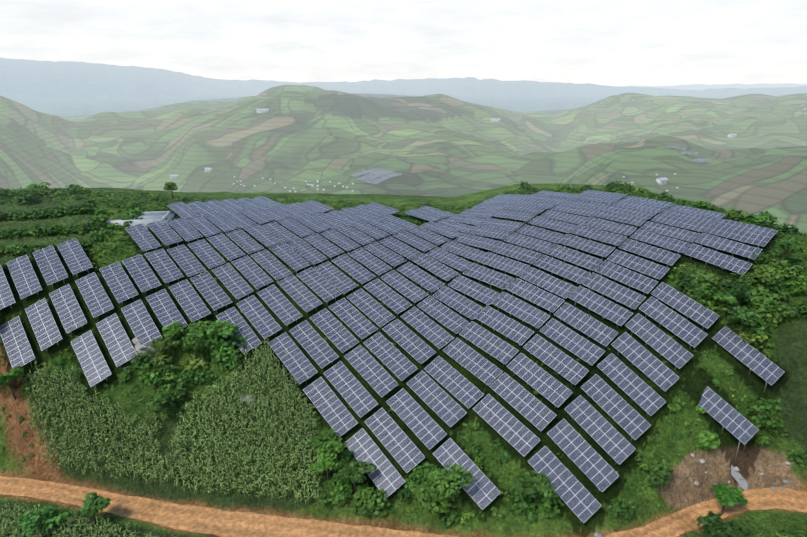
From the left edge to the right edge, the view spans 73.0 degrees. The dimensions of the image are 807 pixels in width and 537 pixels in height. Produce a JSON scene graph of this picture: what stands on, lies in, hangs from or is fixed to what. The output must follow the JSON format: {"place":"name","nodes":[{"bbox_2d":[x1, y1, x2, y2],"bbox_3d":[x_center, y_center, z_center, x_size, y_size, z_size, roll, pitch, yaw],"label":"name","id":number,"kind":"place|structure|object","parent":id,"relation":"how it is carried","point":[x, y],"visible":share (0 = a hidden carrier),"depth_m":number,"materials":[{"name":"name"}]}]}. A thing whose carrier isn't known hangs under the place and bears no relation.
{"place":"outdoors","nodes":[
{"label":"outdoors","id":0,"kind":"place"},
{"bbox_2d":[0,495,175,536],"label":"corn field","id":1,"kind":"structure","parent":0,"point":[39,534],"depth_m":71.54,"materials":[{"name":"green plant"}]},
{"bbox_2d":[22,336,322,504],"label":"corn field","id":2,"kind":"structure","parent":0,"point":[258,428],"depth_m":80.46,"materials":[{"name":"green plant"}]},
{"bbox_2d":[0,57,806,536],"bbox_3d":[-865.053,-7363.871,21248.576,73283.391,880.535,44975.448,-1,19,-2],"label":"terrain","id":3,"kind":"structure","parent":0,"point":[114,129],"depth_m":149.14,"materials":[{"name":"green plant"}]},
{"bbox_2d":[106,211,174,228],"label":"building roof","id":4,"kind":"structure","parent":3,"relation":"on","point":[153,216],"depth_m":114.77,"materials":[{"name":"metal"}]},
{"bbox_2d":[0,190,784,522],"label":"solar tables","id":5,"kind":"object","parent":3,"relation":"on","point":[572,492],"visible":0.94,"depth_m":93.78,"materials":[{"name":"blue glass"}]},
{"bbox_2d":[0,182,802,536],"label":"trees","id":6,"kind":"object","parent":3,"relation":"on","point":[532,482],"visible":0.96,"depth_m":74.16,"materials":[{"name":"green plant"}]},
{"bbox_2d":[0,180,806,536],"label":"shrubs","id":7,"kind":"object","parent":3,"relation":"on","point":[770,302],"visible":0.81,"depth_m":87.00,"materials":[{"name":"green plant"}]},
{"bbox_2d":[170,109,736,191],"bbox_3d":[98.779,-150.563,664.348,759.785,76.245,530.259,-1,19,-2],"label":"buildings","id":8,"kind":"structure","parent":3,"relation":"on","point":[662,181],"depth_m":647.57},
{"bbox_2d":[130,245,790,536],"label":"rocks","id":9,"kind":"object","parent":3,"relation":"on","point":[135,344],"visible":0.48,"depth_m":83.66,"materials":[{"name":"stone"}]},
{"bbox_2d":[350,146,710,183],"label":"distant solar panels","id":10,"kind":"object","parent":3,"relation":"on","point":[382,173],"visible":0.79,"depth_m":516.15,"materials":[{"name":"blue glass"}]},
{"bbox_2d":[731,465,747,489],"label":"tarpaulin","id":11,"kind":"object","parent":3,"relation":"on","point":[743,483],"visible":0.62,"depth_m":78.89,"materials":[{"name":"plastic"}]},
{"bbox_2d":[0,0,806,85],"bbox_3d":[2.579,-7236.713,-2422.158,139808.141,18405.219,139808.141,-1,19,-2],"label":"sky","id":12,"kind":"structure","parent":0,"point":[648,42],"depth_m":57126.96,"materials":[{"name":"white"}]},
{"bbox_2d":[0,476,806,536],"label":"dirt road","id":13,"kind":"structure","parent":0,"point":[205,520],"depth_m":74.12,"materials":[{"name":"brown soil"}]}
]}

